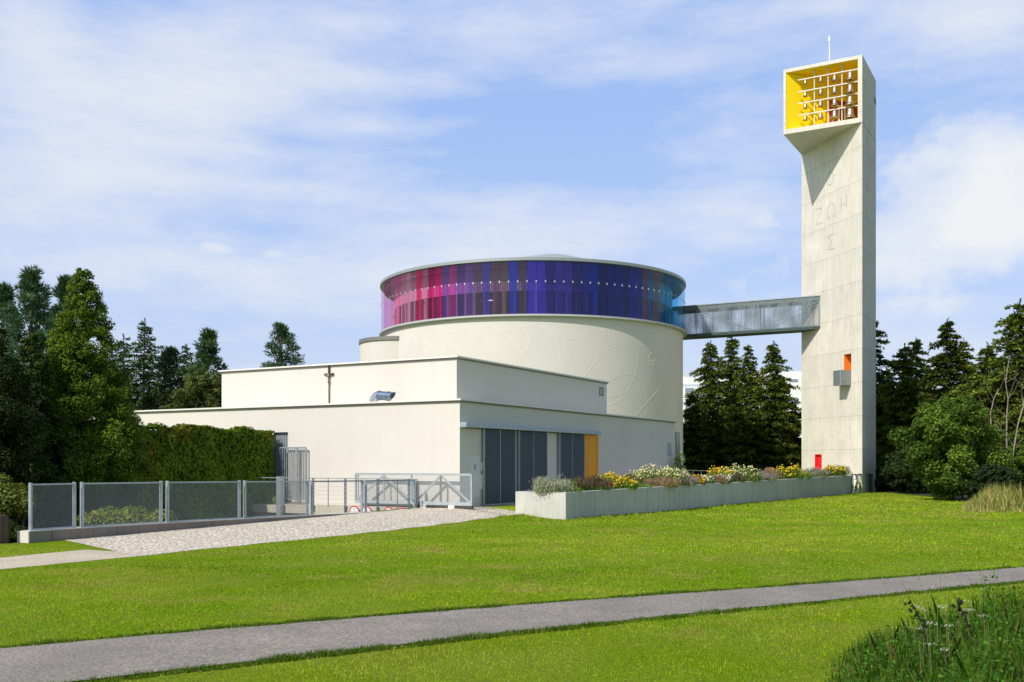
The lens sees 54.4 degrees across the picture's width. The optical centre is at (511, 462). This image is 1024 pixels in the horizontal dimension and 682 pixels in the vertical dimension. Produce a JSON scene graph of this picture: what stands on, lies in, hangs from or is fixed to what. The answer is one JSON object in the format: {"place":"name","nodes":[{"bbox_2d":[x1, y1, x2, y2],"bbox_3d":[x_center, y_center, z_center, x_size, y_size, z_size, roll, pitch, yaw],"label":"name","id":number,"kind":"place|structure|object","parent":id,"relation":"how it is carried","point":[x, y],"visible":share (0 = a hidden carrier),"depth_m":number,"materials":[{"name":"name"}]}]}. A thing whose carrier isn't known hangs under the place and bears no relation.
{"place":"outdoors","nodes":[
{"label":"outdoors","id":0,"kind":"place"},
{"bbox_2d":[0,550,157,568],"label":"gravel path","id":1,"kind":"structure","parent":0,"point":[46,559],"depth_m":18.53,"materials":[{"name":"beige gravel"}]},
{"bbox_2d":[69,507,502,548],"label":"cobbled road","id":2,"kind":"structure","parent":0,"point":[260,532],"depth_m":26.14,"materials":[{"name":"grey stone"}]},
{"bbox_2d":[355,473,473,508],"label":"sliding gate","id":3,"kind":"structure","parent":2,"relation":"on","point":[468,504],"depth_m":34.96,"materials":[{"name":"metal"}]},
{"bbox_2d":[478,504,515,510],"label":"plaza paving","id":4,"kind":"structure","parent":0,"point":[499,505],"depth_m":36.59,"materials":[{"name":"grey stone"}]},
{"bbox_2d":[0,482,1023,681],"bbox_3d":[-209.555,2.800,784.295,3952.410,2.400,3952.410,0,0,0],"label":"ground","id":5,"kind":"structure","parent":0,"point":[66,545],"depth_m":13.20,"materials":[{"name":"plant"}]},
{"bbox_2d":[0,515,8,543],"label":"wall","id":6,"kind":"structure","parent":5,"relation":"on","point":[4,528],"depth_m":21.82,"materials":[{"name":"grey concrete"}]},
{"bbox_2d":[9,519,27,542],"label":"trailing ivy","id":7,"kind":"object","parent":6,"relation":"hanging from","point":[14,528],"visible":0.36,"depth_m":23.13,"materials":[{"name":"green plant"}]},
{"bbox_2d":[0,281,28,387],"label":"pine tree","id":8,"kind":"object","parent":5,"relation":"on","point":[6,293],"visible":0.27,"depth_m":59.86,"materials":[{"name":"green plant"}]},
{"bbox_2d":[0,472,37,526],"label":"garden bush","id":9,"kind":"object","parent":5,"relation":"on","point":[13,498],"visible":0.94,"depth_m":24.41,"materials":[{"name":"green plant"}]},
{"bbox_2d":[0,334,51,528],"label":"dark tree","id":10,"kind":"object","parent":5,"relation":"on","point":[22,424],"visible":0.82,"depth_m":25.98,"materials":[{"name":"green plant"}]},
{"bbox_2d":[0,264,56,405],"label":"pine tree","id":11,"kind":"object","parent":5,"relation":"on","point":[31,286],"visible":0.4,"depth_m":57.65,"materials":[{"name":"green plant"}]},
{"bbox_2d":[0,332,85,528],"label":"hornbeam tree","id":12,"kind":"object","parent":5,"relation":"on","point":[37,360],"visible":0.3,"depth_m":27.32,"materials":[{"name":"green plant"}]},
{"bbox_2d":[44,273,97,396],"bbox_3d":[-28.105,-4.855,63.075,4.736,14.349,4.132,0,0,0],"label":"pine tree","id":13,"kind":"object","parent":5,"relation":"on","point":[60,291],"visible":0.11,"depth_m":62.63,"materials":[{"name":"green plant"}]},
{"bbox_2d":[34,267,153,527],"bbox_3d":[-12.438,-1.717,29.036,3.730,7.871,3.908,0,0,0],"label":"hornbeam tree","id":14,"kind":"object","parent":5,"relation":"on","point":[75,359],"visible":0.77,"depth_m":28.47,"materials":[{"name":"green plant"}]},
{"bbox_2d":[71,505,176,526],"bbox_3d":[-10.455,2.050,26.651,2.967,1.816,0.925,0,0,0],"label":"shrub","id":15,"kind":"object","parent":5,"relation":"on","point":[117,516],"visible":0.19,"depth_m":26.37,"materials":[{"name":"green plant"}]},
{"bbox_2d":[110,333,145,407],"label":"spruce tree","id":16,"kind":"object","parent":5,"relation":"on","point":[124,347],"visible":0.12,"depth_m":78.08,"materials":[{"name":"green plant"}]},
{"bbox_2d":[67,540,196,555],"bbox_3d":[-8.032,1.780,21.279,1.581,0.015,4.888,0,0,-39],"label":"cobbled apron","id":17,"kind":"object","parent":5,"relation":"on","point":[136,549],"visible":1,"depth_m":20.55,"materials":[{"name":"grey stone"}]},
{"bbox_2d":[4,422,275,542],"bbox_3d":[-13.034,1.343,32.356,0.858,5.515,15.016,0,0,30],"label":"hedge","id":18,"kind":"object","parent":5,"relation":"on","point":[181,452],"depth_m":35.65,"materials":[{"name":"green plant"}]},
{"bbox_2d":[118,317,163,408],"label":"spruce tree","id":19,"kind":"object","parent":5,"relation":"on","point":[145,376],"visible":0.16,"depth_m":79.82,"materials":[{"name":"green plant"}]},
{"bbox_2d":[136,345,187,409],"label":"pine tree","id":20,"kind":"object","parent":5,"relation":"on","point":[164,366],"visible":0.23,"depth_m":73.57,"materials":[{"name":"green plant"}]},
{"bbox_2d":[135,383,200,410],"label":"leafy tree","id":21,"kind":"object","parent":5,"relation":"on","point":[148,402],"visible":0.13,"depth_m":67.20,"materials":[{"name":"green plant"}]},
{"bbox_2d":[175,343,194,384],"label":"spruce tree","id":22,"kind":"object","parent":5,"relation":"on","point":[187,356],"visible":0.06,"depth_m":83.94,"materials":[{"name":"green plant"}]},
{"bbox_2d":[161,367,221,409],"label":"leafy tree","id":23,"kind":"object","parent":5,"relation":"on","point":[206,389],"visible":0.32,"depth_m":65.37,"materials":[{"name":"green plant"}]},
{"bbox_2d":[17,511,374,542],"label":"parapet","id":24,"kind":"structure","parent":5,"relation":"on","point":[32,536],"depth_m":24.23,"materials":[{"name":"concrete"}]},
{"bbox_2d":[28,479,417,530],"bbox_3d":[-7.033,1.065,28.596,0.080,1.210,14.935,0,0,30],"label":"fence","id":25,"kind":"object","parent":24,"relation":"on","point":[167,501],"visible":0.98,"depth_m":25.64,"materials":[{"name":"metal"}]},
{"bbox_2d":[177,327,228,407],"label":"pine tree","id":26,"kind":"object","parent":5,"relation":"on","point":[207,344],"visible":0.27,"depth_m":71.59,"materials":[{"name":"green plant"}]},
{"bbox_2d":[276,476,283,514],"bbox_3d":[-8.564,2.266,36.794,0.220,3.469,0.200,0,0,30],"label":"square post","id":27,"kind":"object","parent":5,"relation":"on","point":[279,478],"visible":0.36,"depth_m":36.70,"materials":[{"name":"metal"}]},
{"bbox_2d":[259,321,305,367],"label":"pine tree","id":28,"kind":"object","parent":5,"relation":"on","point":[286,338],"visible":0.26,"depth_m":85.72,"materials":[{"name":"green plant"}]},
{"bbox_2d":[252,503,411,515],"bbox_3d":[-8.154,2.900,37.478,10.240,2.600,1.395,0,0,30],"label":"walkway slab","id":29,"kind":"structure","parent":5,"relation":"on","point":[325,510],"depth_m":36.49,"materials":[{"name":"concrete"}]},
{"bbox_2d":[276,447,306,501],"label":"garden gate","id":30,"kind":"structure","parent":29,"relation":"on","point":[279,461],"depth_m":38.33,"materials":[{"name":"metal"}]},
{"bbox_2d":[256,477,415,512],"bbox_3d":[-6.476,1.184,35.703,7.321,1.232,0.070,0,0,30],"label":"cable railing","id":31,"kind":"object","parent":29,"relation":"on","point":[408,494],"visible":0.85,"depth_m":35.24,"materials":[{"name":"metal"}]},
{"bbox_2d":[93,355,676,506],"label":"parish building","id":32,"kind":"structure","parent":5,"relation":"on","point":[502,433],"depth_m":38.50,"materials":[{"name":"beige paint"}]},
{"bbox_2d":[324,365,333,402],"bbox_3d":[-7.388,-2.989,40.053,0.489,1.823,0.115,0,0,30],"label":"roof crucifix","id":33,"kind":"object","parent":32,"relation":"on","point":[328,374],"visible":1,"depth_m":40.07,"materials":[{"name":"brown metal"}]},
{"bbox_2d":[369,391,395,401],"bbox_3d":[-4.921,-2.397,37.719,1.178,0.640,0.373,0,0,30],"label":"exhaust pipe","id":34,"kind":"object","parent":32,"relation":"on","point":[376,396],"visible":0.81,"depth_m":37.61,"materials":[{"name":"silver metal"}]},
{"bbox_2d":[483,429,515,505],"bbox_3d":[-0.455,0.185,36.909,0.080,2.789,2.303,0,0,30],"label":"louvre door","id":35,"kind":"structure","parent":32,"relation":"in","point":[499,446],"depth_m":36.85,"materials":[{"name":"grey metal"}]},
{"bbox_2d":[518,431,547,490],"bbox_3d":[0.830,0.185,39.178,0.080,2.789,2.311,0,0,30],"label":"louvre door","id":36,"kind":"structure","parent":32,"relation":"in","point":[532,446],"depth_m":39.03,"materials":[{"name":"grey metal"}]},
{"bbox_2d":[558,433,584,480],"bbox_3d":[2.535,0.185,42.191,0.080,2.789,2.351,0,0,30],"label":"louvre door","id":37,"kind":"structure","parent":32,"relation":"in","point":[571,447],"depth_m":42.10,"materials":[{"name":"grey metal"}]},
{"bbox_2d":[585,435,597,483],"bbox_3d":[3.526,0.190,44.043,0.100,2.779,1.365,0,0,30],"label":"ochre door","id":38,"kind":"structure","parent":32,"relation":"in","point":[591,441],"depth_m":44.08,"materials":[{"name":"paint"}]},
{"bbox_2d":[461,506,520,515],"bbox_3d":[-0.895,1.690,34.608,2.500,0.216,1.450,0,0,30],"label":"paved apron","id":39,"kind":"object","parent":5,"relation":"on","point":[497,511],"visible":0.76,"depth_m":34.35,"materials":[{"name":"grey stone"}]},
{"bbox_2d":[0,565,1023,681],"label":"edge grass","id":40,"kind":"structure","parent":5,"relation":"on","point":[285,657],"depth_m":10.15,"materials":[{"name":"green plant"}]},
{"bbox_2d":[359,254,686,471],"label":"round church","id":41,"kind":"structure","parent":5,"relation":"on","point":[611,322],"depth_m":79.79,"materials":[{"name":"beige paint"}]},
{"bbox_2d":[675,432,679,465],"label":"window","id":42,"kind":"structure","parent":41,"relation":"in","point":[677,434],"depth_m":86.04,"materials":[{"name":"grey glass"}]},
{"bbox_2d":[516,475,850,519],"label":"planter wall","id":43,"kind":"structure","parent":5,"relation":"on","point":[563,505],"depth_m":41.98,"materials":[{"name":"concrete"}]},
{"bbox_2d":[528,473,575,493],"bbox_3d":[1.384,0.721,34.353,1.619,0.749,1.460,0,0,11],"label":"flower clump","id":44,"kind":"object","parent":43,"relation":"on","point":[544,485],"visible":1,"depth_m":33.96,"materials":[{"name":"grey plant"}]},
{"bbox_2d":[555,479,585,492],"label":"flower clump","id":45,"kind":"object","parent":43,"relation":"on","point":[576,488],"visible":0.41,"depth_m":34.43,"materials":[{"name":"green plant"}]},
{"bbox_2d":[555,477,592,490],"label":"flower clump","id":46,"kind":"object","parent":43,"relation":"on","point":[584,484],"visible":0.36,"depth_m":35.86,"materials":[{"name":"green plant"}]},
{"bbox_2d":[571,474,615,490],"bbox_3d":[2.833,0.748,36.751,1.958,0.697,1.749,0,0,14],"label":"flower clump","id":47,"kind":"object","parent":43,"relation":"on","point":[600,482],"visible":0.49,"depth_m":36.50,"materials":[{"name":"purple plant"}]},
{"bbox_2d":[606,473,643,489],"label":"flower clump","id":48,"kind":"object","parent":43,"relation":"on","point":[620,482],"visible":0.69,"depth_m":38.49,"materials":[{"name":"yellow plant"}]},
{"bbox_2d":[628,463,690,484],"bbox_3d":[6.202,0.566,43.455,3.126,1.063,2.158,0,0,14],"label":"flower clump","id":49,"kind":"object","parent":43,"relation":"on","point":[644,474],"visible":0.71,"depth_m":43.26,"materials":[{"name":"white plant"}]},
{"bbox_2d":[644,476,683,487],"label":"flower clump","id":50,"kind":"object","parent":43,"relation":"on","point":[663,481],"visible":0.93,"depth_m":41.97,"materials":[{"name":"pink plant"}]},
{"bbox_2d":[672,451,689,477],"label":"young shrub","id":51,"kind":"object","parent":43,"relation":"on","point":[680,459],"visible":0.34,"depth_m":52.49,"materials":[{"name":"green plant"}]},
{"bbox_2d":[678,470,699,486],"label":"flower clump","id":52,"kind":"object","parent":43,"relation":"on","point":[692,478],"visible":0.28,"depth_m":43.95,"materials":[{"name":"purple plant"}]},
{"bbox_2d":[688,474,707,484],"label":"flower clump","id":53,"kind":"object","parent":43,"relation":"on","point":[702,481],"visible":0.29,"depth_m":46.07,"materials":[{"name":"orange plant"}]},
{"bbox_2d":[699,474,714,483],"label":"flower clump","id":54,"kind":"object","parent":43,"relation":"on","point":[709,479],"visible":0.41,"depth_m":47.11,"materials":[{"name":"white plant"}]},
{"bbox_2d":[707,474,727,483],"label":"flower clump","id":55,"kind":"object","parent":43,"relation":"on","point":[719,478],"visible":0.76,"depth_m":48.32,"materials":[{"name":"pink plant"}]},
{"bbox_2d":[705,465,736,481],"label":"flower clump","id":56,"kind":"object","parent":43,"relation":"on","point":[713,471],"visible":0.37,"depth_m":50.98,"materials":[{"name":"yellow plant"}]},
{"bbox_2d":[718,473,733,483],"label":"flower clump","id":57,"kind":"object","parent":43,"relation":"on","point":[728,478],"visible":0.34,"depth_m":49.23,"materials":[{"name":"white plant"}]},
{"bbox_2d":[731,472,746,482],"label":"flower clump","id":58,"kind":"object","parent":43,"relation":"on","point":[738,477],"visible":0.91,"depth_m":51.32,"materials":[{"name":"purple plant"}]},
{"bbox_2d":[720,463,760,481],"bbox_3d":[12.123,0.566,53.576,2.627,1.065,2.004,0,0,0],"label":"flower clump","id":59,"kind":"object","parent":43,"relation":"on","point":[749,474],"visible":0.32,"depth_m":53.17,"materials":[{"name":"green plant"}]},
{"bbox_2d":[756,470,780,480],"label":"flower clump","id":60,"kind":"object","parent":43,"relation":"on","point":[765,475],"visible":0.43,"depth_m":55.89,"materials":[{"name":"plant"}]},
{"bbox_2d":[765,467,783,479],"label":"flower clump","id":61,"kind":"object","parent":43,"relation":"on","point":[769,470],"visible":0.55,"depth_m":60.24,"materials":[{"name":"pink plant"}]},
{"bbox_2d":[773,463,811,479],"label":"flower clump","id":62,"kind":"object","parent":43,"relation":"on","point":[791,472],"visible":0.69,"depth_m":61.86,"materials":[{"name":"yellow plant"}]},
{"bbox_2d":[800,466,830,477],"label":"flower clump","id":63,"kind":"object","parent":43,"relation":"on","point":[815,472],"visible":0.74,"depth_m":67.85,"materials":[{"name":"plant"}]},
{"bbox_2d":[823,464,848,476],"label":"flower clump","id":64,"kind":"object","parent":43,"relation":"on","point":[839,470],"visible":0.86,"depth_m":73.82,"materials":[{"name":"yellow plant"}]},
{"bbox_2d":[683,371,801,437],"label":"apartment block","id":65,"kind":"structure","parent":5,"relation":"on","point":[689,384],"depth_m":174.40,"materials":[{"name":"white paint"}]},
{"bbox_2d":[783,35,875,492],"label":"bell tower","id":66,"kind":"structure","parent":5,"relation":"on","point":[839,278],"depth_m":83.32,"materials":[{"name":"concrete"}]},
{"bbox_2d":[672,295,819,339],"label":"footbridge","id":67,"kind":"object","parent":66,"relation":"attached to","point":[784,303],"visible":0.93,"depth_m":89.34,"materials":[{"name":"metal"}]},
{"bbox_2d":[844,107,855,119],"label":"bell","id":68,"kind":"object","parent":66,"relation":"hanging from","point":[850,114],"visible":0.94,"depth_m":80.77,"materials":[{"name":"brown metal"}]},
{"bbox_2d":[845,83,854,94],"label":"bell","id":69,"kind":"object","parent":66,"relation":"hanging from","point":[850,89],"visible":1,"depth_m":80.82,"materials":[{"name":"brown metal"}]},
{"bbox_2d":[845,71,854,81],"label":"bell","id":70,"kind":"object","parent":66,"relation":"hanging from","point":[850,77],"visible":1,"depth_m":80.84,"materials":[{"name":"brown metal"}]},
{"bbox_2d":[845,95,854,106],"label":"bell","id":71,"kind":"object","parent":66,"relation":"hanging from","point":[850,101],"visible":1,"depth_m":80.79,"materials":[{"name":"brown metal"}]},
{"bbox_2d":[851,474,872,493],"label":"bar gate","id":72,"kind":"structure","parent":5,"relation":"on","point":[869,481],"depth_m":79.75,"materials":[{"name":"metal"}]},
{"bbox_2d":[874,459,895,490],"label":"dark bush","id":73,"kind":"object","parent":5,"relation":"on","point":[880,483],"visible":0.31,"depth_m":85.29,"materials":[{"name":"green plant"}]},
{"bbox_2d":[879,450,919,492],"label":"dark bush","id":74,"kind":"object","parent":5,"relation":"on","point":[898,482],"visible":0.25,"depth_m":79.94,"materials":[{"name":"green plant"}]},
{"bbox_2d":[888,441,933,493],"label":"dark bush","id":75,"kind":"object","parent":5,"relation":"on","point":[901,467],"visible":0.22,"depth_m":75.50,"materials":[{"name":"green plant"}]},
{"bbox_2d":[821,560,1023,681],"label":"roadside weeds","id":76,"kind":"object","parent":5,"relation":"on","point":[960,668],"visible":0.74,"depth_m":7.21,"materials":[{"name":"green plant"}]},
{"bbox_2d":[903,594,928,659],"bbox_3d":[2.687,1.093,6.602,0.170,0.443,0.064,0,0,0],"label":"weed sapling","id":77,"kind":"object","parent":76,"relation":"on","point":[923,624],"visible":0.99,"depth_m":6.60,"materials":[{"name":"green plant"}]},
{"bbox_2d":[951,594,974,644],"bbox_3d":[3.085,1.074,6.805,0.148,0.352,0.051,0,0,0],"label":"weed sapling","id":78,"kind":"object","parent":76,"relation":"on","point":[960,602],"visible":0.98,"depth_m":6.80,"materials":[{"name":"green plant"}]},
{"bbox_2d":[886,395,1013,500],"bbox_3d":[25.855,-0.804,58.300,7.023,6.283,6.662,0,0,0],"label":"bush","id":79,"kind":"object","parent":5,"relation":"on","point":[954,437],"visible":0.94,"depth_m":56.83,"materials":[{"name":"green plant"}]},
{"bbox_2d":[913,587,1007,675],"bbox_3d":[3.510,1.354,7.400,1.145,0.692,2.858,0,0,31],"label":"yarrow","id":80,"kind":"object","parent":5,"relation":"on","point":[948,634],"depth_m":6.82,"materials":[{"name":"green plant"}]},
{"bbox_2d":[961,481,1023,511],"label":"tall meadow grass","id":81,"kind":"structure","parent":5,"relation":"on","point":[1000,500],"depth_m":42.49,"materials":[{"name":"plant"}]},
{"bbox_2d":[0,567,1023,681],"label":"asphalt path","id":82,"kind":"structure","parent":0,"point":[75,661],"depth_m":9.95,"materials":[{"name":"grey asphalt"}]},
{"bbox_2d":[0,0,1023,397],"label":"sky","id":83,"kind":"structure","parent":0,"point":[235,169],"materials":[{"name":"blue"}]},
{"bbox_2d":[879,490,971,500],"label":"woodland floor","id":84,"kind":"structure","parent":0,"point":[965,498],"depth_m":72.88,"materials":[{"name":"soil"}]},
{"bbox_2d":[683,393,713,474],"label":"spruce tree","id":85,"kind":"object","parent":84,"relation":"on","point":[690,440],"visible":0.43,"depth_m":105.56,"materials":[{"name":"green plant"}]},
{"bbox_2d":[683,340,741,462],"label":"spruce tree","id":86,"kind":"object","parent":84,"relation":"on","point":[710,379],"visible":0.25,"depth_m":111.61,"materials":[{"name":"green plant"}]},
{"bbox_2d":[683,408,750,476],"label":"spruce tree","id":87,"kind":"object","parent":84,"relation":"on","point":[710,430],"visible":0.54,"depth_m":103.13,"materials":[{"name":"green plant"}]},
{"bbox_2d":[701,337,755,433],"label":"spruce tree","id":88,"kind":"object","parent":84,"relation":"on","point":[732,345],"visible":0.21,"depth_m":117.78,"materials":[{"name":"green plant"}]},
{"bbox_2d":[718,403,749,463],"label":"spruce tree","id":89,"kind":"object","parent":84,"relation":"on","point":[731,417],"visible":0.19,"depth_m":107.68,"materials":[{"name":"green plant"}]},
{"bbox_2d":[723,344,774,454],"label":"spruce tree","id":90,"kind":"object","parent":84,"relation":"on","point":[745,386],"visible":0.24,"depth_m":113.64,"materials":[{"name":"green plant"}]},
{"bbox_2d":[719,408,786,471],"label":"spruce tree","id":91,"kind":"object","parent":84,"relation":"on","point":[753,439],"visible":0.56,"depth_m":102.19,"materials":[{"name":"green plant"}]},
{"bbox_2d":[742,340,801,467],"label":"spruce tree","id":92,"kind":"object","parent":84,"relation":"on","point":[773,368],"visible":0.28,"depth_m":109.60,"materials":[{"name":"green plant"}]},
{"bbox_2d":[744,394,800,469],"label":"spruce tree","id":93,"kind":"object","parent":84,"relation":"on","point":[773,419],"visible":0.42,"depth_m":104.99,"materials":[{"name":"green plant"}]},
{"bbox_2d":[788,402,801,468],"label":"spruce tree","id":94,"kind":"object","parent":84,"relation":"on","point":[797,439],"visible":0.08,"depth_m":111.39,"materials":[{"name":"green plant"}]},
{"bbox_2d":[876,321,897,462],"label":"spruce tree","id":95,"kind":"object","parent":84,"relation":"on","point":[880,377],"visible":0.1,"depth_m":97.37,"materials":[{"name":"green plant"}]},
{"bbox_2d":[876,368,898,414],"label":"spruce tree","id":96,"kind":"object","parent":84,"relation":"on","point":[891,377],"visible":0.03,"depth_m":103.64,"materials":[{"name":"green plant"}]},
{"bbox_2d":[876,378,923,490],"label":"spruce tree","id":97,"kind":"object","parent":84,"relation":"on","point":[898,408],"visible":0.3,"depth_m":89.55,"materials":[{"name":"green plant"}]},
{"bbox_2d":[876,343,927,464],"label":"spruce tree","id":98,"kind":"object","parent":84,"relation":"on","point":[904,364],"visible":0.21,"depth_m":91.19,"materials":[{"name":"green plant"}]},
{"bbox_2d":[881,338,933,439],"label":"spruce tree","id":99,"kind":"object","parent":84,"relation":"on","point":[916,347],"visible":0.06,"depth_m":95.55,"materials":[{"name":"green plant"}]},
{"bbox_2d":[887,318,977,490],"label":"spruce tree","id":100,"kind":"object","parent":84,"relation":"on","point":[950,360],"visible":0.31,"depth_m":87.36,"materials":[{"name":"green plant"}]},
{"bbox_2d":[951,339,975,397],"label":"spruce tree","id":101,"kind":"object","parent":84,"relation":"on","point":[967,355],"visible":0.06,"depth_m":99.33,"materials":[{"name":"green plant"}]},
{"bbox_2d":[949,341,1023,485],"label":"spruce tree","id":102,"kind":"object","parent":84,"relation":"on","point":[987,351],"visible":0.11,"depth_m":83.39,"materials":[{"name":"green plant"}]},
{"bbox_2d":[962,463,1019,495],"bbox_3d":[26.144,1.177,53.804,2.970,2.259,3.025,0,0,-14],"label":"dark bush","id":103,"kind":"object","parent":84,"relation":"on","point":[987,474],"visible":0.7,"depth_m":53.34,"materials":[{"name":"green plant"}]},
{"bbox_2d":[960,298,1023,441],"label":"spruce tree","id":104,"kind":"object","parent":84,"relation":"on","point":[1014,321],"visible":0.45,"depth_m":79.54,"materials":[{"name":"green plant"}]},
{"bbox_2d":[978,433,1023,493],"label":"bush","id":105,"kind":"object","parent":84,"relation":"on","point":[1018,462],"visible":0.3,"depth_m":60.53,"materials":[{"name":"green plant"}]},
{"bbox_2d":[989,361,1018,461],"bbox_3d":[29.267,-3.050,59.105,1.869,6.226,0.506,0,0,19],"label":"birch tree","id":106,"kind":"object","parent":84,"relation":"on","point":[1007,405],"visible":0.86,"depth_m":58.98,"materials":[{"name":"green plant"}]},
{"bbox_2d":[1000,373,1023,459],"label":"birch tree","id":107,"kind":"object","parent":84,"relation":"on","point":[1014,445],"visible":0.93,"depth_m":56.98,"materials":[{"name":"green plant"}]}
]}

